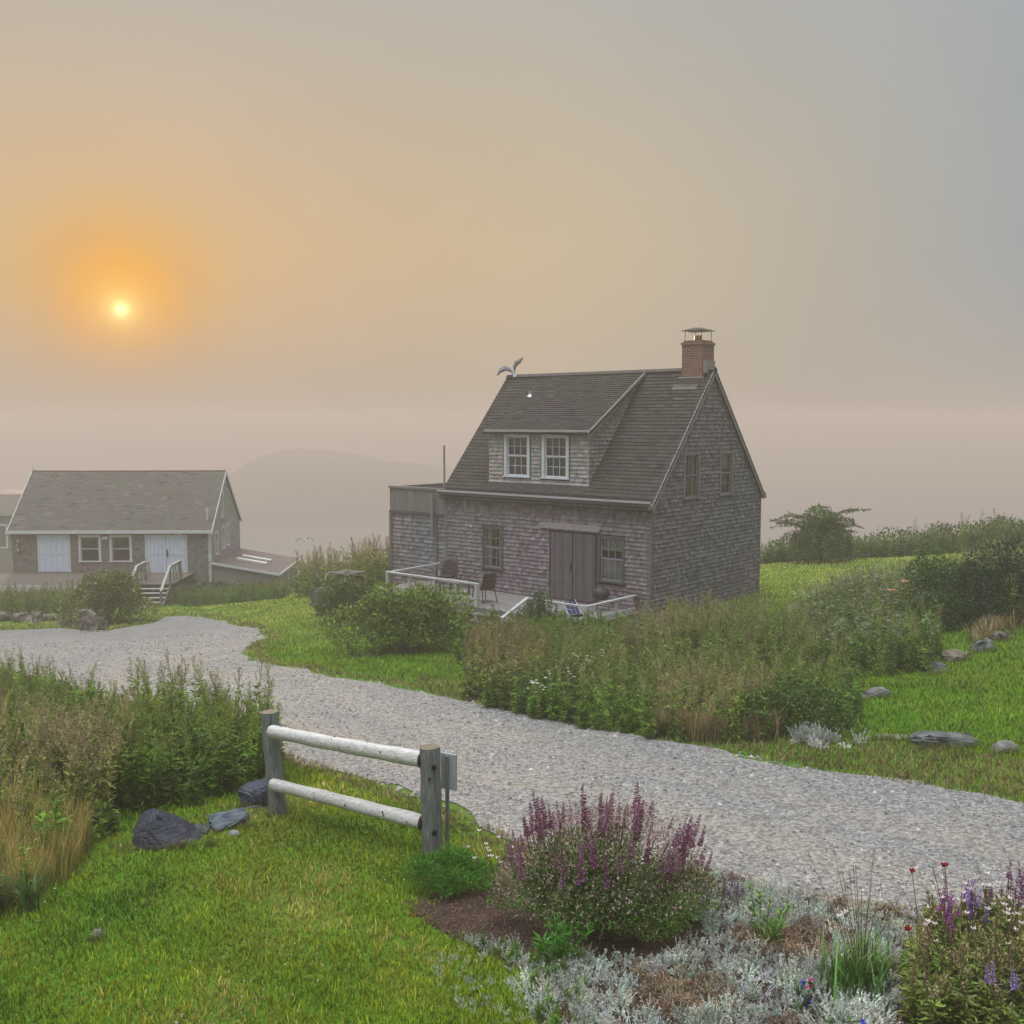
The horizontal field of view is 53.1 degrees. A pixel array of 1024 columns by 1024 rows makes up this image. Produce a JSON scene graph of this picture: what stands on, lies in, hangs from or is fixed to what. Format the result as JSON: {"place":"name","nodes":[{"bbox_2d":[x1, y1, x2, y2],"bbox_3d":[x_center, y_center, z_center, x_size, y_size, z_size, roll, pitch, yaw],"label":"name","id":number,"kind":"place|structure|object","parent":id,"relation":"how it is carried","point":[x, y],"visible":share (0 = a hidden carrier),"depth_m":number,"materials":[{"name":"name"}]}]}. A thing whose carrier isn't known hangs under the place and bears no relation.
{"place":"outdoors","nodes":[
{"label":"outdoors","id":0,"kind":"place"},
{"bbox_2d":[0,768,100,915],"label":"tall grass","id":1,"kind":"structure","parent":0,"point":[51,860],"depth_m":10.32,"materials":[{"name":"beige plant"}]},
{"bbox_2d":[228,448,454,526],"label":"headland","id":2,"kind":"structure","parent":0,"point":[299,487],"depth_m":391.82,"materials":[{"name":"grey"}]},
{"bbox_2d":[0,616,1023,912],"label":"gravel road","id":3,"kind":"structure","parent":0,"point":[378,718],"depth_m":13.69,"materials":[{"name":"grey gravel"}]},
{"bbox_2d":[0,545,1023,1023],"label":"ground","id":4,"kind":"structure","parent":0,"point":[336,879],"depth_m":9.92,"materials":[{"name":"green plant"}]},
{"bbox_2d":[0,611,10,621],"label":"fieldstone","id":5,"kind":"object","parent":4,"relation":"on","point":[4,616],"visible":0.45,"depth_m":43.72,"materials":[{"name":"grey stone"}]},
{"bbox_2d":[0,494,21,572],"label":"house","id":6,"kind":"structure","parent":4,"relation":"on","point":[8,504],"depth_m":92.72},
{"bbox_2d":[0,524,7,547],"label":"window","id":7,"kind":"structure","parent":6,"relation":"in","point":[3,527],"depth_m":92.49,"materials":[{"name":"paint"}]},
{"bbox_2d":[5,611,31,622],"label":"fieldstone","id":8,"kind":"object","parent":4,"relation":"on","point":[21,617],"visible":0.67,"depth_m":42.26,"materials":[{"name":"grey stone"}]},
{"bbox_2d":[31,611,43,622],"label":"fieldstone","id":9,"kind":"object","parent":4,"relation":"on","point":[37,617],"visible":0.84,"depth_m":41.66,"materials":[{"name":"grey stone"}]},
{"bbox_2d":[43,614,58,621],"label":"fieldstone","id":10,"kind":"object","parent":4,"relation":"on","point":[48,617],"visible":0.41,"depth_m":42.09,"materials":[{"name":"grey stone"}]},
{"bbox_2d":[68,614,81,626],"bbox_3d":[-16.767,4.225,39.328,0.842,0.767,0.574,4,6,35],"label":"fieldstone","id":11,"kind":"object","parent":4,"relation":"on","point":[75,620],"visible":0.3,"depth_m":39.13,"materials":[{"name":"grey stone"}]},
{"bbox_2d":[74,609,109,630],"bbox_3d":[-15.608,4.115,37.852,1.452,1.134,0.742,2,5,23],"label":"fieldstone","id":12,"kind":"object","parent":4,"relation":"on","point":[91,619],"visible":0.59,"depth_m":37.47,"materials":[{"name":"grey stone"}]},
{"bbox_2d":[89,929,102,936],"bbox_3d":[-3.651,3.735,9.054,0.147,0.101,0.144,4,6,38],"label":"stone chip","id":13,"kind":"object","parent":4,"relation":"on","point":[97,931],"visible":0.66,"depth_m":9.05,"materials":[{"name":"grey stone"}]},
{"bbox_2d":[53,565,161,626],"bbox_3d":[-15.551,3.247,39.380,3.028,2.394,3.170,5,7,44],"label":"rose bush","id":14,"kind":"object","parent":4,"relation":"on","point":[107,594],"visible":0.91,"depth_m":39.05,"materials":[{"name":"green plant"}]},
{"bbox_2d":[0,646,286,901],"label":"weeds","id":15,"kind":"object","parent":4,"relation":"on","point":[150,753],"visible":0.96,"depth_m":12.82,"materials":[{"name":"green plant"}]},
{"bbox_2d":[0,578,288,615],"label":"garden plants","id":16,"kind":"object","parent":4,"relation":"on","point":[31,600],"visible":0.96,"depth_m":46.07,"materials":[{"name":"green plant"}]},
{"bbox_2d":[0,466,300,607],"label":"fish house","id":17,"kind":"structure","parent":4,"relation":"on","point":[159,530],"depth_m":57.64,"materials":[{"name":"grey wood"}]},
{"bbox_2d":[39,536,68,571],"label":"door","id":18,"kind":"structure","parent":17,"relation":"in","point":[54,551],"depth_m":57.15,"materials":[{"name":"paint"}]},
{"bbox_2d":[78,535,101,561],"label":"window","id":19,"kind":"structure","parent":17,"relation":"in","point":[89,548],"depth_m":57.27,"materials":[{"name":"paint"}]},
{"bbox_2d":[109,535,132,561],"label":"window","id":20,"kind":"structure","parent":17,"relation":"in","point":[119,548],"depth_m":57.31,"materials":[{"name":"paint"}]},
{"bbox_2d":[147,536,166,572],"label":"door","id":21,"kind":"structure","parent":17,"relation":"in","point":[156,545],"depth_m":57.30,"materials":[{"name":"paint"}]},
{"bbox_2d":[166,536,185,572],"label":"door","id":22,"kind":"structure","parent":17,"relation":"in","point":[175,545],"depth_m":57.33,"materials":[{"name":"paint"}]},
{"bbox_2d":[215,531,218,554],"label":"window","id":23,"kind":"structure","parent":17,"relation":"in","point":[216,532],"depth_m":58.82,"materials":[{"name":"paint"}]},
{"bbox_2d":[220,491,224,517],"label":"window","id":24,"kind":"structure","parent":17,"relation":"in","point":[222,504],"depth_m":60.14,"materials":[{"name":"paint"}]},
{"bbox_2d":[221,525,225,548],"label":"window","id":25,"kind":"structure","parent":17,"relation":"in","point":[223,527],"depth_m":60.36,"materials":[{"name":"paint"}]},
{"bbox_2d":[226,523,229,545],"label":"window","id":26,"kind":"structure","parent":17,"relation":"in","point":[227,527],"depth_m":61.34,"materials":[{"name":"paint"}]},
{"bbox_2d":[132,808,203,849],"bbox_3d":[-3.747,3.450,11.173,0.894,0.373,0.571,0,5,0],"label":"slate boulder","id":27,"kind":"object","parent":4,"relation":"on","point":[156,827],"visible":0.75,"depth_m":11.05,"materials":[{"name":"grey stone"}]},
{"bbox_2d":[181,823,211,843],"bbox_3d":[-3.545,3.538,11.303,0.357,0.134,0.547,3,6,34],"label":"flat rock","id":28,"kind":"object","parent":4,"relation":"on","point":[205,829],"visible":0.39,"depth_m":11.34,"materials":[{"name":"stone"}]},
{"bbox_2d":[164,577,293,603],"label":"hedge","id":29,"kind":"object","parent":4,"relation":"on","point":[214,583],"visible":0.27,"depth_m":54.47,"materials":[{"name":"green plant"}]},
{"bbox_2d":[200,805,264,830],"bbox_3d":[-3.160,3.457,11.590,0.700,0.266,0.467,-2,5,-23],"label":"flat rock","id":30,"kind":"object","parent":4,"relation":"on","point":[220,820],"visible":0.72,"depth_m":11.46,"materials":[{"name":"stone"}]},
{"bbox_2d":[228,830,239,834],"bbox_3d":[-3.056,3.528,11.248,0.160,0.071,0.103,2,6,25],"label":"stone chip","id":31,"kind":"object","parent":4,"relation":"on","point":[233,832],"visible":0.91,"depth_m":11.22,"materials":[{"name":"grey stone"}]},
{"bbox_2d":[236,778,267,807],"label":"slate slab","id":32,"kind":"structure","parent":4,"relation":"on","point":[254,792],"depth_m":12.09,"materials":[{"name":"grey stone"}]},
{"bbox_2d":[310,569,366,608],"bbox_3d":[-5.664,2.555,33.722,1.317,1.274,1.944,3,6,35],"label":"utility cart","id":33,"kind":"object","parent":4,"relation":"on","point":[315,592],"visible":0.16,"depth_m":33.60,"materials":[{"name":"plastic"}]},
{"bbox_2d":[290,534,389,597],"bbox_3d":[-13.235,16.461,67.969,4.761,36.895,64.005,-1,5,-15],"label":"weeds","id":34,"kind":"object","parent":4,"relation":"on","point":[308,581],"visible":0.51,"depth_m":40.10,"materials":[{"name":"green plant"}]},
{"bbox_2d":[313,570,383,625],"bbox_3d":[-4.936,2.637,31.313,2.565,1.692,1.973,3,6,33],"label":"rose bush","id":35,"kind":"object","parent":4,"relation":"on","point":[353,589],"visible":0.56,"depth_m":31.01,"materials":[{"name":"green plant"}]},
{"bbox_2d":[260,709,442,859],"bbox_3d":[-1.816,3.082,11.208,2.570,1.464,0.297,3,6,33],"label":"log fence","id":36,"kind":"object","parent":4,"relation":"on","point":[426,760],"visible":0.94,"depth_m":10.96,"materials":[{"name":"white wood"}]},
{"bbox_2d":[317,580,476,656],"bbox_3d":[-2.881,2.701,25.999,4.090,1.982,2.291,0,5,0],"label":"rose bush","id":37,"kind":"object","parent":4,"relation":"on","point":[417,610],"visible":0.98,"depth_m":25.61,"materials":[{"name":"green plant"}]},
{"bbox_2d":[441,752,456,845],"bbox_3d":[-0.659,2.998,10.666,0.180,0.980,0.042,3,6,28],"label":"back of sign","id":38,"kind":"object","parent":4,"relation":"on","point":[448,771],"visible":0.89,"depth_m":10.64,"materials":[{"name":"metal"}]},
{"bbox_2d":[383,562,638,631],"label":"wooden deck","id":39,"kind":"structure","parent":4,"relation":"on","point":[506,603],"depth_m":30.48,"materials":[{"name":"grey wood"}]},
{"bbox_2d":[436,560,457,586],"bbox_3d":[-2.112,2.071,33.599,0.635,0.922,0.649,2,5,20],"label":"patio chair","id":40,"kind":"object","parent":39,"relation":"on","point":[449,569],"visible":0.84,"depth_m":33.78,"materials":[{"name":"plastic"}]},
{"bbox_2d":[438,578,470,594],"bbox_3d":[-1.839,2.403,32.596,0.900,0.430,0.590,4,7,40],"label":"table","id":41,"kind":"object","parent":39,"relation":"on","point":[439,581],"visible":0.46,"depth_m":32.52,"materials":[{"name":"grey wood"}]},
{"bbox_2d":[471,573,497,603],"bbox_3d":[-0.823,2.287,31.134,0.635,0.922,0.649,-4,7,-40],"label":"patio chair","id":42,"kind":"object","parent":39,"relation":"on","point":[489,581],"visible":0.96,"depth_m":30.91,"materials":[{"name":"plastic"}]},
{"bbox_2d":[562,600,582,616],"bbox_3d":[1.780,2.794,29.022,0.473,0.526,0.563,-3,6,-35],"label":"beach chair","id":43,"kind":"object","parent":39,"relation":"on","point":[572,610],"visible":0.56,"depth_m":29.11,"materials":[{"name":"fabric"}]},
{"bbox_2d":[592,585,609,611],"bbox_3d":[2.584,2.498,29.774,0.519,0.738,0.530,4,7,40],"label":"covered grill","id":44,"kind":"object","parent":39,"relation":"on","point":[600,593],"visible":0.99,"depth_m":29.59,"materials":[{"name":"plastic"}]},
{"bbox_2d":[430,930,597,1023],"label":"pale seedlings","id":45,"kind":"object","parent":4,"relation":"on","point":[531,963],"visible":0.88,"depth_m":8.07,"materials":[{"name":"silver plant"}]},
{"bbox_2d":[39,631,1007,1023],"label":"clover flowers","id":46,"kind":"object","parent":4,"relation":"on","point":[369,889],"visible":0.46,"depth_m":9.31,"materials":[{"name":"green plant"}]},
{"bbox_2d":[30,614,1023,911],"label":"verge grass","id":47,"kind":"structure","parent":4,"relation":"on","point":[574,720],"depth_m":13.12,"materials":[{"name":"green plant"}]},
{"bbox_2d":[516,588,562,623],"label":"shrub","id":48,"kind":"object","parent":4,"relation":"on","point":[541,606],"visible":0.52,"depth_m":28.00,"materials":[{"name":"green plant"}]},
{"bbox_2d":[498,652,608,708],"bbox_3d":[0.728,3.076,18.283,1.838,1.110,1.411,1,5,17],"label":"leafy shrub","id":49,"kind":"object","parent":4,"relation":"on","point":[544,681],"visible":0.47,"depth_m":18.23,"materials":[{"name":"green plant"}]},
{"bbox_2d":[509,649,604,691],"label":"daisy flowers","id":50,"kind":"object","parent":4,"relation":"on","point":[531,682],"visible":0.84,"depth_m":17.64,"materials":[{"name":"white plant"}]},
{"bbox_2d":[388,327,765,619],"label":"shingled cottage","id":51,"kind":"structure","parent":4,"relation":"on","point":[644,485],"depth_m":31.88,"materials":[{"name":"grey wood"}]},
{"bbox_2d":[481,525,503,570],"bbox_3d":[-0.596,1.148,33.175,0.960,1.410,0.201,4,7,40],"label":"window","id":52,"kind":"structure","parent":51,"relation":"in","point":[487,546],"depth_m":33.28,"materials":[{"name":"paint"}]},
{"bbox_2d":[497,357,522,376],"bbox_3d":[-0.025,-5.133,36.426,0.963,0.698,0.481,1,5,11],"label":"seagull","id":53,"kind":"object","parent":51,"relation":"on","point":[512,369],"visible":1,"depth_m":36.35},
{"bbox_2d":[502,434,530,477],"bbox_3d":[0.181,-1.815,32.673,1.120,1.420,0.188,4,7,40],"label":"window","id":54,"kind":"structure","parent":51,"relation":"in","point":[516,446],"depth_m":32.75,"materials":[{"name":"paint"}]},
{"bbox_2d":[540,435,569,479],"bbox_3d":[1.360,-1.729,31.689,1.120,1.420,0.189,4,7,40],"label":"window","id":55,"kind":"structure","parent":51,"relation":"in","point":[554,448],"depth_m":31.78,"materials":[{"name":"paint"}]},
{"bbox_2d":[551,531,572,599],"bbox_3d":[1.523,1.640,31.386,0.810,2.080,0.090,4,7,40],"label":"door","id":56,"kind":"structure","parent":51,"relation":"in","point":[561,542],"depth_m":31.36,"materials":[{"name":"grey wood"}]},
{"bbox_2d":[573,533,595,602],"bbox_3d":[2.185,1.687,30.850,0.820,2.080,0.065,4,7,40],"label":"door","id":57,"kind":"structure","parent":51,"relation":"in","point":[584,545],"depth_m":30.82,"materials":[{"name":"grey wood"}]},
{"bbox_2d":[596,535,625,584],"bbox_3d":[2.950,1.397,30.210,1.020,1.390,0.199,4,7,40],"label":"window","id":58,"kind":"structure","parent":51,"relation":"in","point":[609,570],"depth_m":30.28,"materials":[{"name":"glass"}]},
{"bbox_2d":[682,452,700,499],"bbox_3d":[5.359,-1.092,30.780,0.199,1.410,1.000,4,7,40],"label":"window","id":59,"kind":"structure","parent":51,"relation":"in","point":[694,476],"depth_m":30.94,"materials":[{"name":"paint"}]},
{"bbox_2d":[719,450,733,495],"bbox_3d":[6.749,-1.236,32.427,0.197,1.410,0.920,4,7,40],"label":"window","id":60,"kind":"structure","parent":51,"relation":"in","point":[726,461],"depth_m":32.55,"materials":[{"name":"paint"}]},
{"bbox_2d":[451,585,868,742],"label":"weeds","id":61,"kind":"object","parent":4,"relation":"on","point":[635,647],"visible":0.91,"depth_m":19.48,"materials":[{"name":"green plant"}]},
{"bbox_2d":[401,854,955,1023],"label":"flower bed soil","id":62,"kind":"structure","parent":4,"relation":"on","point":[538,929],"depth_m":8.71,"materials":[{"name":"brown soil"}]},
{"bbox_2d":[397,842,500,897],"bbox_3d":[-0.587,3.459,9.861,0.932,0.525,0.762,2,5,19],"label":"fern clump","id":63,"kind":"object","parent":62,"relation":"on","point":[464,862],"visible":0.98,"depth_m":9.78,"materials":[{"name":"green plant"}]},
{"bbox_2d":[467,823,512,899],"bbox_3d":[-0.201,3.289,9.533,0.354,0.800,0.368,-3,6,-29],"label":"gaura","id":64,"kind":"object","parent":62,"relation":"on","point":[488,850],"visible":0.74,"depth_m":9.55,"materials":[{"name":"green plant"}]},
{"bbox_2d":[530,909,594,964],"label":"lily shoots","id":65,"kind":"object","parent":62,"relation":"on","point":[557,944],"visible":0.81,"depth_m":8.27,"materials":[{"name":"green plant"}]},
{"bbox_2d":[485,781,724,951],"bbox_3d":[0.804,2.995,8.808,2.082,1.403,1.304,0,5,0],"label":"purple salvia","id":66,"kind":"object","parent":62,"relation":"on","point":[575,868],"visible":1,"depth_m":8.63,"materials":[{"name":"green plant"}]},
{"bbox_2d":[699,869,744,915],"bbox_3d":[1.881,3.445,9.195,0.480,0.450,0.195,-3,6,-29],"label":"salvia","id":67,"kind":"object","parent":62,"relation":"on","point":[735,891],"visible":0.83,"depth_m":9.23,"materials":[{"name":"purple plant"}]},
{"bbox_2d":[741,881,795,945],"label":"leafy plant","id":68,"kind":"object","parent":62,"relation":"on","point":[771,924],"visible":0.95,"depth_m":8.56,"materials":[{"name":"green plant"}]},
{"bbox_2d":[805,978,827,1004],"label":"pink flower","id":69,"kind":"object","parent":62,"relation":"on","point":[812,986],"visible":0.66,"depth_m":7.51,"materials":[{"name":"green plant"}]},
{"bbox_2d":[792,978,865,1023],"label":"sage seedling","id":70,"kind":"object","parent":62,"relation":"on","point":[807,999],"visible":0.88,"depth_m":7.38,"materials":[{"name":"green plant"}]},
{"bbox_2d":[792,989,900,1023],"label":"dusty miller","id":71,"kind":"object","parent":62,"relation":"on","point":[840,1013],"visible":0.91,"depth_m":7.22,"materials":[{"name":"silver plant"}]},
{"bbox_2d":[805,843,933,1009],"bbox_3d":[2.612,3.086,7.557,0.902,1.145,0.866,3,6,27],"label":"flowering plant","id":72,"kind":"object","parent":62,"relation":"on","point":[856,970],"visible":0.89,"depth_m":7.62,"materials":[{"name":"green plant"}]},
{"bbox_2d":[903,925,912,961],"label":"red poppy","id":73,"kind":"object","parent":62,"relation":"on","point":[907,928],"visible":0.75,"depth_m":7.70,"materials":[{"name":"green plant"}]},
{"bbox_2d":[909,867,917,941],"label":"red poppy","id":74,"kind":"object","parent":62,"relation":"on","point":[910,869],"visible":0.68,"depth_m":7.84,"materials":[{"name":"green plant"}]},
{"bbox_2d":[929,873,960,958],"bbox_3d":[3.379,3.198,7.835,0.276,0.872,0.229,-2,5,-23],"label":"salvia","id":75,"kind":"object","parent":62,"relation":"on","point":[947,910],"visible":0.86,"depth_m":7.83,"materials":[{"name":"purple plant"}]},
{"bbox_2d":[940,862,949,941],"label":"red poppy","id":76,"kind":"object","parent":62,"relation":"on","point":[945,864],"visible":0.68,"depth_m":7.84,"materials":[{"name":"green plant"}]},
{"bbox_2d":[896,883,1023,1023],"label":"bed foliage","id":77,"kind":"object","parent":62,"relation":"on","point":[934,991],"visible":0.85,"depth_m":7.35,"materials":[{"name":"green plant"}]},
{"bbox_2d":[898,855,1022,976],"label":"gaura","id":78,"kind":"object","parent":62,"relation":"on","point":[928,906],"visible":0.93,"depth_m":7.45,"materials":[{"name":"green plant"}]},
{"bbox_2d":[962,879,989,951],"bbox_3d":[3.496,3.196,7.805,0.193,0.865,0.260,0,5,0],"label":"salvia","id":79,"kind":"object","parent":62,"relation":"on","point":[971,906],"visible":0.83,"depth_m":7.79,"materials":[{"name":"purple plant"}]},
{"bbox_2d":[963,866,1023,996],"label":"gaura","id":80,"kind":"object","parent":62,"relation":"on","point":[1007,919],"visible":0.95,"depth_m":7.21,"materials":[{"name":"green plant"}]},
{"bbox_2d":[984,961,1019,1015],"bbox_3d":[3.365,3.354,7.034,0.259,0.579,0.124,0,5,0],"label":"salvia","id":81,"kind":"object","parent":62,"relation":"on","point":[1014,985],"visible":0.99,"depth_m":7.01,"materials":[{"name":"purple plant"}]},
{"bbox_2d":[988,860,1023,935],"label":"salvia","id":82,"kind":"object","parent":62,"relation":"on","point":[1010,876],"visible":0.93,"depth_m":8.05,"materials":[{"name":"purple plant"}]},
{"bbox_2d":[549,865,952,1023],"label":"silver ground cover","id":83,"kind":"object","parent":4,"relation":"on","point":[789,971],"visible":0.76,"depth_m":8.07,"materials":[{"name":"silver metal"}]},
{"bbox_2d":[724,668,870,741],"bbox_3d":[4.351,3.008,16.171,2.248,1.056,1.585,0,5,0],"label":"bayberry bush","id":84,"kind":"object","parent":4,"relation":"on","point":[794,698],"visible":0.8,"depth_m":15.85,"materials":[{"name":"green plant"}]},
{"bbox_2d":[770,503,870,564],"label":"windblown shrub","id":85,"kind":"object","parent":4,"relation":"on","point":[830,530],"visible":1,"depth_m":42.16,"materials":[{"name":"green plant"}]},
{"bbox_2d":[785,721,871,749],"bbox_3d":[4.691,3.370,15.287,1.182,0.321,0.715,3,6,32],"label":"silver artemisia","id":86,"kind":"object","parent":4,"relation":"on","point":[806,734],"visible":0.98,"depth_m":15.35,"materials":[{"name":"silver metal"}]},
{"bbox_2d":[863,687,890,698],"bbox_3d":[6.805,3.371,18.496,1.035,0.414,0.399,-1,5,-11],"label":"edging stone","id":87,"kind":"object","parent":4,"relation":"on","point":[873,692],"visible":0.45,"depth_m":18.33,"materials":[{"name":"grey stone"}]},
{"bbox_2d":[865,580,913,629],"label":"daylily","id":88,"kind":"object","parent":4,"relation":"on","point":[893,605],"visible":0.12,"depth_m":23.46,"materials":[{"name":"green plant"}]},
{"bbox_2d":[875,734,907,737],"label":"edging stone","id":89,"kind":"object","parent":4,"relation":"on","point":[901,735],"visible":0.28,"depth_m":15.55,"materials":[{"name":"grey stone"}]},
{"bbox_2d":[760,508,1023,563],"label":"weeds","id":90,"kind":"object","parent":4,"relation":"on","point":[963,539],"visible":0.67,"depth_m":44.88,"materials":[{"name":"green plant"}]},
{"bbox_2d":[760,514,1023,563],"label":"hedgerow","id":91,"kind":"object","parent":4,"relation":"on","point":[951,526],"visible":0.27,"depth_m":45.45,"materials":[{"name":"green plant"}]},
{"bbox_2d":[785,532,1023,675],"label":"weeds","id":92,"kind":"object","parent":4,"relation":"on","point":[839,613],"visible":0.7,"depth_m":23.05,"materials":[{"name":"green plant"}]},
{"bbox_2d":[883,618,948,656],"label":"daylily","id":93,"kind":"object","parent":4,"relation":"on","point":[929,638],"visible":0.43,"depth_m":21.27,"materials":[{"name":"green plant"}]},
{"bbox_2d":[920,661,947,671],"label":"edging stone","id":94,"kind":"object","parent":4,"relation":"on","point":[938,664],"visible":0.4,"depth_m":20.24,"materials":[{"name":"grey stone"}]},
{"bbox_2d":[908,730,977,746],"bbox_3d":[6.348,3.408,15.107,0.947,0.336,0.380,1,5,6],"label":"edging stone","id":95,"kind":"object","parent":4,"relation":"on","point":[927,737],"visible":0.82,"depth_m":14.99,"materials":[{"name":"grey stone"}]},
{"bbox_2d":[900,545,1005,629],"bbox_3d":[10.180,1.789,23.849,2.673,2.017,1.953,0,5,0],"label":"dark shrub","id":96,"kind":"object","parent":4,"relation":"on","point":[938,578],"visible":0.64,"depth_m":23.56,"materials":[{"name":"green plant"}]},
{"bbox_2d":[939,647,967,662],"bbox_3d":[9.024,2.930,20.870,0.468,0.481,0.665,4,6,38],"label":"edging stone","id":97,"kind":"object","parent":4,"relation":"on","point":[955,654],"visible":0.76,"depth_m":20.76,"materials":[{"name":"grey stone"}]},
{"bbox_2d":[969,638,994,651],"bbox_3d":[9.710,2.833,21.296,0.815,0.411,0.393,-3,6,-28],"label":"edging stone","id":98,"kind":"object","parent":4,"relation":"on","point":[984,643],"visible":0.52,"depth_m":21.20,"materials":[{"name":"grey stone"}]},
{"bbox_2d":[947,531,1023,624],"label":"dark shrub","id":99,"kind":"object","parent":4,"relation":"on","point":[997,579],"visible":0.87,"depth_m":23.17,"materials":[{"name":"green plant"}]},
{"bbox_2d":[981,740,1018,752],"bbox_3d":[7.009,3.423,14.745,0.486,0.307,0.438,-2,5,-17],"label":"edging stone","id":100,"kind":"object","parent":4,"relation":"on","point":[1006,744],"visible":0.35,"depth_m":14.62,"materials":[{"name":"grey stone"}]},
{"bbox_2d":[990,631,1012,639],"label":"edging stone","id":101,"kind":"object","parent":4,"relation":"on","point":[997,635],"visible":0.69,"depth_m":21.88,"materials":[{"name":"grey stone"}]},
{"bbox_2d":[0,489,1023,573],"bbox_3d":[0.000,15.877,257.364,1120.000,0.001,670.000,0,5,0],"label":"sea","id":102,"kind":"structure","parent":0,"point":[900,509],"depth_m":426.90,"materials":[{"name":"grey liquid"}]},
{"bbox_2d":[0,0,1023,488],"label":"sky","id":103,"kind":"structure","parent":0,"point":[233,233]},
{"bbox_2d":[638,651,820,743],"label":"dry grass","id":104,"kind":"structure","parent":0,"point":[698,729],"depth_m":16.10,"materials":[{"name":"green plant"}]},
{"bbox_2d":[961,600,1023,644],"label":"dry grass","id":105,"kind":"structure","parent":0,"point":[983,628],"depth_m":22.32,"materials":[{"name":"beige plant"}]}
]}

